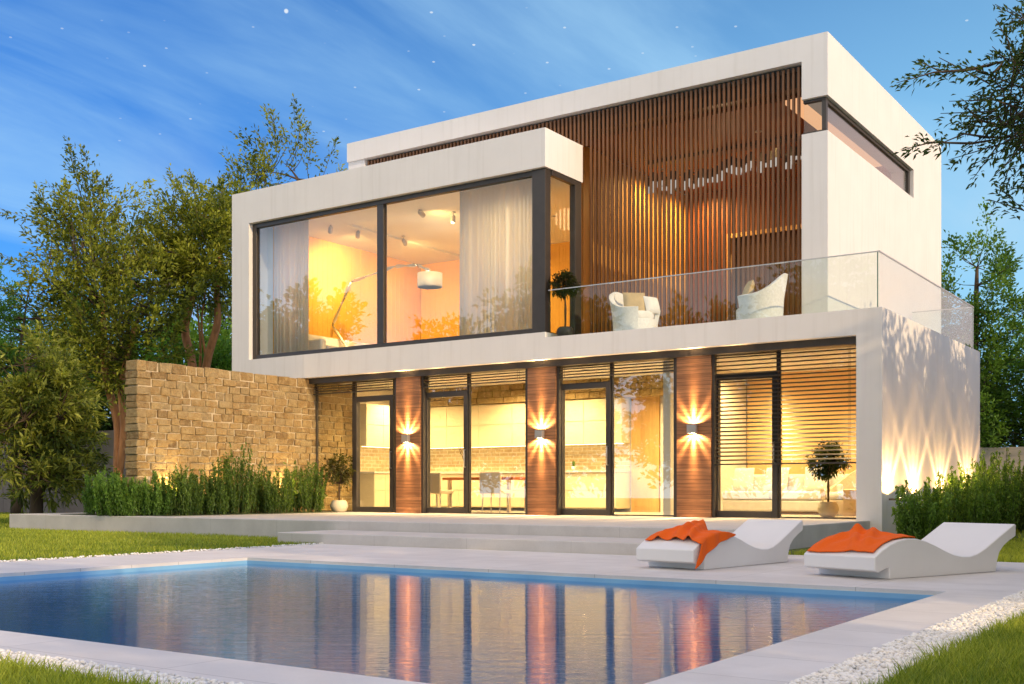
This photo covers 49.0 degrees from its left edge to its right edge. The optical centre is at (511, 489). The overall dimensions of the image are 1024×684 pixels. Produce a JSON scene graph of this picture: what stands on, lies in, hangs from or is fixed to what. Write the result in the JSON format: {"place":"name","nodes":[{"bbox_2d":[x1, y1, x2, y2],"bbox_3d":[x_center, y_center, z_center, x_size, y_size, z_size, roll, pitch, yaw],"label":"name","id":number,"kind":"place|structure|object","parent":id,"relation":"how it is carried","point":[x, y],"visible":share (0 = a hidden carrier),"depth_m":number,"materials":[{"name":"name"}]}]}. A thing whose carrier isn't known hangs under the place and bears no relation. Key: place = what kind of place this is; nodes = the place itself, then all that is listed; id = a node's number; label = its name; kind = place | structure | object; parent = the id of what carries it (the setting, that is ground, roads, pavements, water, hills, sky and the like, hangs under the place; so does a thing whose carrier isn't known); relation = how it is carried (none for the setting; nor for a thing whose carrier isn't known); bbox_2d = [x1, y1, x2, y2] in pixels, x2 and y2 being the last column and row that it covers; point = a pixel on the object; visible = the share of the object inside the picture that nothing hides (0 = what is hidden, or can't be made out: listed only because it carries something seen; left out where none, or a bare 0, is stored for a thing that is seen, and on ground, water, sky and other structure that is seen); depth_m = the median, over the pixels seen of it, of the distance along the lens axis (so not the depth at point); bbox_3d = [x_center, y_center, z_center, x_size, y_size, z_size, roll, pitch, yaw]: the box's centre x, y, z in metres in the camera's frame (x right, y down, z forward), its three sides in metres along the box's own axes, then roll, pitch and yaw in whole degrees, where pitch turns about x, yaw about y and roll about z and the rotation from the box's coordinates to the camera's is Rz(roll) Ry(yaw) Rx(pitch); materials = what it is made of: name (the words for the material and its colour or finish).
{"place":"outdoors","nodes":[
{"label":"outdoors","id":0,"kind":"place"},
{"bbox_2d":[9,511,869,549],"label":"terrace","id":1,"kind":"structure","parent":0,"point":[812,532],"depth_m":18.46,"materials":[{"name":"concrete"}]},
{"bbox_2d":[60,511,329,515],"bbox_3d":[-6.355,0.504,23.297,3.020,0.062,4.700,0,0,34],"label":"planting bed","id":2,"kind":"object","parent":1,"relation":"on","point":[212,514],"visible":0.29,"depth_m":22.04,"materials":[{"name":"brown soil"}]},
{"bbox_2d":[81,465,124,514],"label":"upright shrub","id":3,"kind":"object","parent":2,"relation":"on","point":[88,498],"visible":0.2,"depth_m":21.69,"materials":[{"name":"green plant"}]},
{"bbox_2d":[91,471,134,515],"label":"upright shrub","id":4,"kind":"object","parent":2,"relation":"on","point":[99,494],"visible":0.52,"depth_m":21.06,"materials":[{"name":"green plant"}]},
{"bbox_2d":[102,475,143,516],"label":"upright shrub","id":5,"kind":"object","parent":2,"relation":"on","point":[124,502],"visible":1,"depth_m":20.86,"materials":[{"name":"green plant"}]},
{"bbox_2d":[137,470,173,515],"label":"upright shrub","id":6,"kind":"object","parent":2,"relation":"on","point":[151,503],"visible":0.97,"depth_m":21.02,"materials":[{"name":"green plant"}]},
{"bbox_2d":[156,464,204,514],"bbox_3d":[-6.306,0.010,21.445,0.952,1.032,0.941,0,0,34],"label":"upright shrub","id":7,"kind":"object","parent":2,"relation":"on","point":[188,499],"visible":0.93,"depth_m":21.27,"materials":[{"name":"green plant"}]},
{"bbox_2d":[193,469,232,513],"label":"upright shrub","id":8,"kind":"object","parent":2,"relation":"on","point":[217,501],"visible":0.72,"depth_m":21.90,"materials":[{"name":"green plant"}]},
{"bbox_2d":[199,442,263,513],"bbox_3d":[-5.573,-0.220,22.522,0.940,1.520,1.135,0,0,20],"label":"upright shrub","id":9,"kind":"object","parent":2,"relation":"on","point":[243,504],"visible":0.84,"depth_m":22.44,"materials":[{"name":"green plant"}]},
{"bbox_2d":[252,466,295,512],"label":"upright shrub","id":10,"kind":"object","parent":2,"relation":"on","point":[269,494],"visible":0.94,"depth_m":23.20,"materials":[{"name":"green plant"}]},
{"bbox_2d":[283,460,327,511],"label":"upright shrub","id":11,"kind":"object","parent":2,"relation":"on","point":[310,499],"visible":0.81,"depth_m":24.03,"materials":[{"name":"green plant"}]},
{"bbox_2d":[124,360,351,514],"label":"stone wall","id":12,"kind":"structure","parent":1,"relation":"on","point":[196,418],"depth_m":23.13,"materials":[{"name":"stone"}]},
{"bbox_2d":[318,448,356,511],"bbox_3d":[-3.801,-0.224,24.597,0.926,1.419,0.771,0,0,-22],"label":"potted tree","id":13,"kind":"object","parent":1,"relation":"on","point":[339,477],"visible":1,"depth_m":24.48,"materials":[{"name":"green plant"}]},
{"bbox_2d":[232,31,979,533],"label":"modern house","id":14,"kind":"structure","parent":1,"relation":"on","point":[840,223],"depth_m":22.15,"materials":[{"name":"paint"}]},
{"bbox_2d":[274,220,308,353],"bbox_3d":[-5.112,-4.575,26.047,1.130,3.260,0.135,0,0,34],"label":"curtain","id":15,"kind":"object","parent":14,"relation":"hanging from","point":[291,287],"visible":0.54,"depth_m":26.02,"materials":[{"name":"white fabric"}]},
{"bbox_2d":[328,225,332,233],"bbox_3d":[-4.225,-6.093,26.182,0.110,0.243,0.202,0,0,-19],"label":"ceiling spot","id":16,"kind":"object","parent":14,"relation":"attached to","point":[330,229],"visible":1,"depth_m":26.14,"materials":[{"name":"metal"}]},
{"bbox_2d":[316,382,353,511],"bbox_3d":[-3.920,-0.943,24.963,1.140,2.844,0.060,0,0,34],"label":"fixed window","id":17,"kind":"structure","parent":14,"relation":"in","point":[317,396],"depth_m":25.25,"materials":[{"name":"brown metal"}]},
{"bbox_2d":[309,334,367,349],"bbox_3d":[-3.979,-3.335,27.669,0.960,0.800,3.000,0,0,34],"label":"sofa","id":18,"kind":"object","parent":14,"relation":"on","point":[316,342],"visible":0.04,"depth_m":27.17,"materials":[{"name":"white fabric"}]},
{"bbox_2d":[313,381,393,394],"bbox_3d":[-3.481,-2.236,24.524,2.300,0.217,0.074,0,0,34],"label":"venetian blind","id":19,"kind":"object","parent":14,"relation":"hanging from","point":[320,389],"visible":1,"depth_m":24.50,"materials":[{"name":"brown metal"}]},
{"bbox_2d":[355,230,359,238],"bbox_3d":[-3.659,-6.095,26.708,0.111,0.238,0.205,0,0,-16],"label":"ceiling spot","id":20,"kind":"object","parent":14,"relation":"attached to","point":[357,235],"visible":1,"depth_m":26.67,"materials":[{"name":"metal"}]},
{"bbox_2d":[353,395,394,511],"bbox_3d":[-2.988,-0.768,24.290,1.140,2.494,0.181,0,0,34],"label":"glazed door","id":21,"kind":"structure","parent":14,"relation":"in","point":[356,401],"depth_m":24.38,"materials":[{"name":"brown metal"}]},
{"bbox_2d":[354,379,394,397],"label":"transom window","id":22,"kind":"structure","parent":14,"relation":"in","point":[355,393],"depth_m":24.30,"materials":[{"name":"clear glass"}]},
{"bbox_2d":[332,263,441,346],"bbox_3d":[-3.068,-4.147,26.925,3.387,2.424,0.580,0,0,34],"label":"arc floor lamp","id":23,"kind":"object","parent":14,"relation":"on","point":[427,279],"visible":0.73,"depth_m":26.18,"materials":[{"name":"silver metal"}]},
{"bbox_2d":[253,168,550,358],"bbox_3d":[-2.642,-4.587,23.848,8.070,3.145,0.200,0,0,34],"label":"bay window","id":24,"kind":"structure","parent":14,"relation":"in","point":[541,178],"depth_m":23.00,"materials":[{"name":"brown metal"}]},
{"bbox_2d":[401,235,406,245],"bbox_3d":[-2.636,-6.100,27.543,0.111,0.229,0.211,0,0,15],"label":"ceiling spot","id":25,"kind":"object","parent":14,"relation":"attached to","point":[404,242],"visible":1,"depth_m":27.49,"materials":[{"name":"metal"}]},
{"bbox_2d":[401,434,409,441],"bbox_3d":[-2.215,-1.075,23.488,0.170,0.160,0.103,0,0,34],"label":"wall lamp","id":26,"kind":"object","parent":14,"relation":"attached to","point":[405,438],"visible":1,"depth_m":23.44,"materials":[{"name":"metal"}]},
{"bbox_2d":[418,209,424,217],"bbox_3d":[-1.999,-6.108,24.752,0.114,0.211,0.216,0,0,34],"label":"ceiling spot","id":27,"kind":"object","parent":14,"relation":"attached to","point":[421,213],"visible":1,"depth_m":24.71,"materials":[{"name":"metal"}]},
{"bbox_2d":[430,472,452,507],"bbox_3d":[-1.626,0.051,24.652,0.500,0.861,0.505,0,0,34],"label":"dining chair","id":28,"kind":"object","parent":14,"relation":"on","point":[435,483],"visible":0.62,"depth_m":24.39,"materials":[{"name":"beige fabric"}]},
{"bbox_2d":[426,391,468,513],"bbox_3d":[-1.365,-0.768,23.181,1.150,2.494,0.181,0,0,34],"label":"glazed door","id":29,"kind":"structure","parent":14,"relation":"in","point":[465,394],"depth_m":23.03,"materials":[{"name":"brown metal"}]},
{"bbox_2d":[426,374,468,392],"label":"transom window","id":30,"kind":"structure","parent":14,"relation":"in","point":[457,374],"depth_m":23.13,"materials":[{"name":"clear glass"}]},
{"bbox_2d":[450,211,455,223],"bbox_3d":[-1.318,-6.080,25.093,0.112,0.269,0.149,0,0,12],"label":"ceiling spot","id":31,"kind":"object","parent":14,"relation":"attached to","point":[453,218],"visible":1,"depth_m":25.06,"materials":[{"name":"metal"}]},
{"bbox_2d":[424,370,524,387],"bbox_3d":[-0.806,-2.236,22.697,2.580,0.217,0.074,0,0,34],"label":"venetian blind","id":32,"kind":"object","parent":14,"relation":"hanging from","point":[517,375],"visible":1,"depth_m":22.62,"materials":[{"name":"brown metal"}]},
{"bbox_2d":[442,477,524,511],"bbox_3d":[-0.535,0.101,24.831,1.900,0.760,0.840,0,0,34],"label":"dining table","id":33,"kind":"object","parent":14,"relation":"on","point":[450,479],"visible":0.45,"depth_m":24.65,"materials":[{"name":"brown wood"}]},
{"bbox_2d":[480,472,509,512],"bbox_3d":[-0.357,0.051,23.846,0.500,0.861,0.505,0,0,26],"label":"dining chair","id":34,"kind":"object","parent":14,"relation":"on","point":[490,483],"visible":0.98,"depth_m":23.63,"materials":[{"name":"beige fabric"}]},
{"bbox_2d":[459,179,531,335],"bbox_3d":[-0.229,-4.575,22.709,2.100,3.260,0.134,0,0,34],"label":"curtain","id":35,"kind":"object","parent":14,"relation":"hanging from","point":[495,258],"visible":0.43,"depth_m":22.76,"materials":[{"name":"white fabric"}]},
{"bbox_2d":[469,370,524,513],"bbox_3d":[-0.262,-0.943,22.464,1.460,2.844,0.060,0,0,34],"label":"fixed window","id":36,"kind":"structure","parent":14,"relation":"in","point":[470,512],"depth_m":22.84,"materials":[{"name":"brown metal"}]},
{"bbox_2d":[360,375,662,508],"bbox_3d":[0.148,-1.017,25.015,7.809,2.836,2.215,0,0,34],"label":"fitted kitchen","id":37,"kind":"object","parent":14,"relation":"on","point":[497,424],"visible":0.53,"depth_m":26.04,"materials":[{"name":"beige paint"}]},
{"bbox_2d":[571,461,575,470],"bbox_3d":[1.369,-0.545,25.005,0.102,0.240,0.115,0,0,0],"label":"herb pot","id":38,"kind":"object","parent":37,"relation":"on","point":[573,466],"visible":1,"depth_m":24.98,"materials":[{"name":"white ceramic"}]},
{"bbox_2d":[535,430,543,437],"bbox_3d":[0.534,-1.075,21.609,0.170,0.160,0.103,0,0,34],"label":"wall lamp","id":39,"kind":"object","parent":14,"relation":"attached to","point":[539,433],"visible":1,"depth_m":21.56,"materials":[{"name":"metal"}]},
{"bbox_2d":[547,268,582,335],"bbox_3d":[1.000,-3.573,21.526,0.646,1.315,0.667,0,0,34],"label":"potted topiary","id":40,"kind":"object","parent":14,"relation":"on","point":[565,279],"visible":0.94,"depth_m":21.43,"materials":[{"name":"green plant"}]},
{"bbox_2d":[551,170,580,334],"bbox_3d":[1.029,-4.537,22.130,0.130,3.245,1.095,0,0,34],"label":"bay side window","id":41,"kind":"structure","parent":14,"relation":"in","point":[575,186],"depth_m":22.39,"materials":[{"name":"brown metal"}]},
{"bbox_2d":[561,382,611,515],"bbox_3d":[1.372,-0.768,21.311,1.160,2.494,0.181,0,0,34],"label":"glazed door","id":42,"kind":"structure","parent":14,"relation":"in","point":[608,385],"depth_m":21.12,"materials":[{"name":"brown metal"}]},
{"bbox_2d":[561,363,611,384],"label":"transom window","id":43,"kind":"structure","parent":14,"relation":"in","point":[608,363],"depth_m":21.22,"materials":[{"name":"clear glass"}]},
{"bbox_2d":[559,361,673,378],"bbox_3d":[1.873,-2.236,20.866,2.470,0.217,0.074,0,0,34],"label":"venetian blind","id":44,"kind":"object","parent":14,"relation":"hanging from","point":[564,374],"visible":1,"depth_m":20.81,"materials":[{"name":"brown metal"}]},
{"bbox_2d":[609,292,660,330],"bbox_3d":[2.304,-3.365,21.352,0.977,0.900,0.904,0,0,-44],"label":"wicker armchair","id":45,"kind":"object","parent":14,"relation":"on","point":[628,317],"visible":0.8,"depth_m":20.99,"materials":[{"name":"white wicker"}]},
{"bbox_2d":[623,293,645,310],"bbox_3d":[2.308,-3.535,21.192,0.420,0.420,0.160,0,-20,-6],"label":"cushion","id":46,"kind":"object","parent":45,"relation":"on","point":[633,299],"visible":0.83,"depth_m":21.13,"materials":[{"name":"beige fabric"}]},
{"bbox_2d":[643,296,659,313],"bbox_3d":[2.639,-3.495,21.233,0.340,0.340,0.160,0,-18,-36],"label":"cushion","id":47,"kind":"object","parent":45,"relation":"on","point":[652,304],"visible":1,"depth_m":21.15,"materials":[{"name":"white fabric"}]},
{"bbox_2d":[612,359,673,516],"bbox_3d":[2.429,-0.943,20.625,1.340,2.844,0.060,0,0,34],"label":"fixed window","id":48,"kind":"structure","parent":14,"relation":"in","point":[613,514],"depth_m":20.97,"materials":[{"name":"brown metal"}]},
{"bbox_2d":[661,403,662,511],"bbox_3d":[3.490,-0.692,24.047,0.670,2.346,0.048,0,0,34],"label":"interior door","id":49,"kind":"structure","parent":14,"relation":"in","point":[661,403],"depth_m":24.20,"materials":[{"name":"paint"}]},
{"bbox_2d":[687,424,696,433],"bbox_3d":[3.176,-1.075,19.804,0.170,0.160,0.103,0,0,34],"label":"wall lamp","id":50,"kind":"object","parent":14,"relation":"attached to","point":[691,428],"visible":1,"depth_m":19.76,"materials":[{"name":"metal"}]},
{"bbox_2d":[648,134,801,193],"bbox_3d":[4.394,-6.804,23.650,3.589,0.719,0.511,0,0,34],"label":"chandelier","id":51,"kind":"object","parent":14,"relation":"hanging from","point":[731,162],"visible":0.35,"depth_m":23.41,"materials":[{"name":"white glass"}]},
{"bbox_2d":[717,372,778,517],"bbox_3d":[4.043,-0.768,19.486,1.190,2.494,0.181,0,0,34],"label":"glazed door","id":52,"kind":"structure","parent":14,"relation":"in","point":[774,513],"depth_m":19.29,"materials":[{"name":"brown metal"}]},
{"bbox_2d":[717,351,778,369],"bbox_3d":[4.060,-2.192,19.511,1.190,0.347,0.060,0,0,34],"label":"transom window","id":53,"kind":"structure","parent":14,"relation":"in","point":[777,356],"depth_m":19.33,"materials":[{"name":"brown metal"}]},
{"bbox_2d":[736,273,787,319],"bbox_3d":[4.425,-3.365,19.908,0.904,0.900,0.977,0,0,16],"label":"wicker armchair","id":54,"kind":"object","parent":14,"relation":"on","point":[767,301],"visible":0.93,"depth_m":19.53,"materials":[{"name":"white wicker"}]},
{"bbox_2d":[742,280,754,294],"bbox_3d":[4.209,-3.535,20.075,0.160,0.400,0.400,20,1,4],"label":"cushion","id":55,"kind":"object","parent":54,"relation":"on","point":[749,287],"visible":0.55,"depth_m":19.90,"materials":[{"name":"beige fabric"}]},
{"bbox_2d":[715,348,855,464],"bbox_3d":[4.557,-1.389,19.032,2.650,1.911,0.074,0,0,34],"label":"venetian blind","id":56,"kind":"object","parent":14,"relation":"hanging from","point":[716,411],"visible":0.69,"depth_m":18.98,"materials":[{"name":"brown metal"}]},
{"bbox_2d":[723,474,847,511],"bbox_3d":[5.373,0.081,22.665,2.900,0.800,0.960,0,0,34],"label":"sofa","id":57,"kind":"object","parent":14,"relation":"on","point":[795,496],"visible":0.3,"depth_m":22.40,"materials":[{"name":"white fabric"}]},
{"bbox_2d":[733,468,753,490],"bbox_3d":[4.759,-0.215,23.272,0.500,0.500,0.160,0,-14,30],"label":"cushion","id":58,"kind":"object","parent":57,"relation":"on","point":[743,479],"visible":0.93,"depth_m":23.18,"materials":[{"name":"white fabric"}]},
{"bbox_2d":[764,467,788,490],"bbox_3d":[5.378,-0.215,22.849,0.500,0.500,0.160,0,-14,40],"label":"cushion","id":59,"kind":"object","parent":57,"relation":"on","point":[784,478],"visible":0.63,"depth_m":22.77,"materials":[{"name":"white fabric"}]},
{"bbox_2d":[804,467,829,490],"bbox_3d":[6.080,-0.215,22.370,0.500,0.500,0.160,0,-14,26],"label":"cushion","id":60,"kind":"object","parent":57,"relation":"on","point":[811,484],"visible":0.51,"depth_m":22.33,"materials":[{"name":"white fabric"}]},
{"bbox_2d":[779,346,855,518],"bbox_3d":[5.146,-0.943,18.769,1.420,2.844,0.060,0,0,34],"label":"fixed window","id":61,"kind":"structure","parent":14,"relation":"in","point":[845,346],"depth_m":19.14,"materials":[{"name":"brown metal"}]},
{"bbox_2d":[805,439,851,516],"bbox_3d":[5.589,-0.218,20.042,0.851,1.398,0.817,0,0,34],"label":"potted topiary","id":62,"kind":"object","parent":14,"relation":"on","point":[827,508],"visible":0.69,"depth_m":19.95,"materials":[{"name":"green plant"}]},
{"bbox_2d":[803,97,909,194],"bbox_3d":[6.916,-6.625,22.192,0.418,0.614,5.510,0,0,34],"label":"strip window","id":63,"kind":"structure","parent":14,"relation":"in","point":[826,104],"depth_m":21.17,"materials":[{"name":"brown metal"}]},
{"bbox_2d":[0,544,1023,683],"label":"pool deck","id":64,"kind":"structure","parent":0,"point":[789,660],"depth_m":8.93,"materials":[{"name":"stone"}]},
{"bbox_2d":[278,530,646,554],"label":"steps","id":65,"kind":"structure","parent":64,"relation":"on","point":[587,545],"depth_m":14.87,"materials":[{"name":"concrete"}]},
{"bbox_2d":[0,560,933,683],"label":"pool basin","id":66,"kind":"object","parent":64,"relation":"in","point":[605,676],"visible":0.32,"depth_m":10.92,"materials":[{"name":"tile"}]},
{"bbox_2d":[0,564,918,682],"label":"pool water","id":67,"kind":"structure","parent":66,"relation":"in","point":[88,593],"depth_m":8.01,"materials":[{"name":"blue liquid"}]},
{"bbox_2d":[636,519,802,569],"bbox_3d":[2.211,0.551,11.753,0.680,0.445,2.130,0,0,43],"label":"sun lounger","id":68,"kind":"object","parent":64,"relation":"on","point":[758,541],"visible":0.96,"depth_m":11.33,"materials":[{"name":"white plastic"}]},
{"bbox_2d":[645,519,735,568],"bbox_3d":[1.792,0.527,11.249,0.688,0.453,0.824,0,0,43],"label":"towel","id":69,"kind":"object","parent":68,"relation":"on","point":[697,531],"visible":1,"depth_m":11.07,"materials":[{"name":"orange fabric"}]},
{"bbox_2d":[804,522,1015,578],"bbox_3d":[3.760,0.551,10.544,2.130,0.445,0.780,0,0,-35],"label":"sun lounger","id":70,"kind":"object","parent":64,"relation":"on","point":[949,548],"visible":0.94,"depth_m":10.16,"materials":[{"name":"white plastic"}]},
{"bbox_2d":[807,523,914,552],"bbox_3d":[3.136,0.433,10.116,0.601,0.256,0.719,0,0,-35],"label":"towel","id":71,"kind":"object","parent":70,"relation":"on","point":[857,537],"visible":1,"depth_m":10.06,"materials":[{"name":"orange fabric"}]},
{"bbox_2d":[0,543,1023,683],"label":"white gravel","id":72,"kind":"structure","parent":0,"point":[873,663],"depth_m":5.16,"materials":[{"name":"white gravel"}]},
{"bbox_2d":[0,0,1023,446],"label":"sky","id":73,"kind":"structure","parent":0,"point":[146,86],"materials":[{"name":"blue"}]},
{"bbox_2d":[0,512,1023,683],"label":"lawn ground","id":74,"kind":"structure","parent":0,"point":[807,548],"depth_m":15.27,"materials":[{"name":"plant"}]},
{"bbox_2d":[0,262,109,513],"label":"broadleaf tree","id":75,"kind":"object","parent":74,"relation":"on","point":[17,317],"visible":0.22,"depth_m":36.06,"materials":[{"name":"green plant"}]},
{"bbox_2d":[0,320,113,513],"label":"lance leaf tree","id":76,"kind":"object","parent":74,"relation":"on","point":[48,459],"visible":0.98,"depth_m":24.55,"materials":[{"name":"green plant"}]},
{"bbox_2d":[0,430,127,512],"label":"concrete fence","id":77,"kind":"object","parent":74,"relation":"on","point":[5,505],"depth_m":36.34,"materials":[{"name":"grey concrete"}]},
{"bbox_2d":[1,277,172,430],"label":"background tree","id":78,"kind":"object","parent":74,"relation":"on","point":[104,427],"visible":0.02,"depth_m":43.27,"materials":[{"name":"green plant"}]},
{"bbox_2d":[0,136,204,479],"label":"olive tree","id":79,"kind":"object","parent":74,"relation":"on","point":[108,295],"visible":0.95,"depth_m":30.24,"materials":[{"name":"green plant"}]},
{"bbox_2d":[105,301,231,425],"bbox_3d":[-10.298,-2.692,37.467,6.488,7.132,6.231,0,0,34],"label":"background tree","id":80,"kind":"object","parent":74,"relation":"on","point":[222,358],"visible":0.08,"depth_m":36.16,"materials":[{"name":"green plant"}]},
{"bbox_2d":[132,264,231,363],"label":"background tree","id":81,"kind":"object","parent":74,"relation":"on","point":[229,315],"depth_m":41.57,"materials":[{"name":"green plant"}]},
{"bbox_2d":[111,163,253,367],"bbox_3d":[-9.203,-4.339,32.554,5.388,10.247,4.689,0,0,34],"label":"forked tree","id":82,"kind":"object","parent":74,"relation":"on","point":[214,233],"visible":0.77,"depth_m":31.75,"materials":[{"name":"green plant"}]},
{"bbox_2d":[177,93,346,258],"bbox_3d":[-7.564,-6.175,37.543,7.793,13.903,5.488,0,0,34],"label":"sparse tree","id":83,"kind":"object","parent":74,"relation":"on","point":[266,168],"visible":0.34,"depth_m":36.03,"materials":[{"name":"green plant"}]},
{"bbox_2d":[891,476,951,539],"bbox_3d":[6.278,0.308,17.212,0.900,1.040,0.866,0,0,34],"label":"upright shrub","id":84,"kind":"object","parent":74,"relation":"on","point":[914,518],"visible":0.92,"depth_m":17.04,"materials":[{"name":"green plant"}]},
{"bbox_2d":[890,0,1023,219],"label":"overhanging tree","id":85,"kind":"object","parent":74,"relation":"on","point":[1015,137],"visible":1,"depth_m":9.94,"materials":[{"name":"green plant"}]},
{"bbox_2d":[920,466,993,522],"bbox_3d":[7.134,0.213,18.125,0.953,1.229,1.005,0,0,-29],"label":"upright shrub","id":86,"kind":"object","parent":74,"relation":"on","point":[962,510],"visible":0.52,"depth_m":17.97,"materials":[{"name":"green plant"}]},
{"bbox_2d":[942,466,999,523],"bbox_3d":[7.836,0.193,19.225,0.947,1.230,0.998,0,0,-20],"label":"upright shrub","id":87,"kind":"object","parent":74,"relation":"on","point":[991,514],"visible":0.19,"depth_m":18.94,"materials":[{"name":"green plant"}]},
{"bbox_2d":[941,197,1023,454],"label":"background tree","id":88,"kind":"object","parent":74,"relation":"on","point":[992,339],"visible":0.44,"depth_m":36.62,"materials":[{"name":"green plant"}]},
{"bbox_2d":[957,449,1021,526],"bbox_3d":[8.595,0.014,20.295,1.131,1.525,1.157,0,0,34],"label":"upright shrub","id":89,"kind":"object","parent":74,"relation":"on","point":[1005,517],"visible":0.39,"depth_m":20.06,"materials":[{"name":"green plant"}]},
{"bbox_2d":[971,447,1023,530],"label":"upright shrub","id":90,"kind":"object","parent":74,"relation":"on","point":[1020,510],"visible":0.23,"depth_m":21.16,"materials":[{"name":"green plant"}]},
{"bbox_2d":[980,316,1023,447],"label":"background tree","id":91,"kind":"object","parent":74,"relation":"on","point":[1021,403],"visible":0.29,"depth_m":37.85,"materials":[{"name":"green plant"}]},
{"bbox_2d":[980,447,1023,483],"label":"concrete fence","id":92,"kind":"object","parent":74,"relation":"on","point":[1013,451],"visible":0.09,"depth_m":35.34,"materials":[{"name":"grey concrete"}]},
{"bbox_2d":[980,324,1023,447],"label":"background tree","id":93,"kind":"object","parent":74,"relation":"on","point":[1013,440],"visible":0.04,"depth_m":39.78,"materials":[{"name":"green plant"}]},
{"bbox_2d":[1012,478,1023,530],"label":"upright shrub","id":94,"kind":"object","parent":74,"relation":"on","point":[1017,507],"visible":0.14,"depth_m":21.19,"materials":[{"name":"green plant"}]},
{"bbox_2d":[820,470,855,515],"bbox_3d":[6.314,0.031,21.166,0.884,0.900,0.956,0,0,-26],"label":"sofa","id":95,"kind":"object","parent":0,"point":[845,500],"visible":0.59,"depth_m":20.86,"materials":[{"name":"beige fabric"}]}
]}

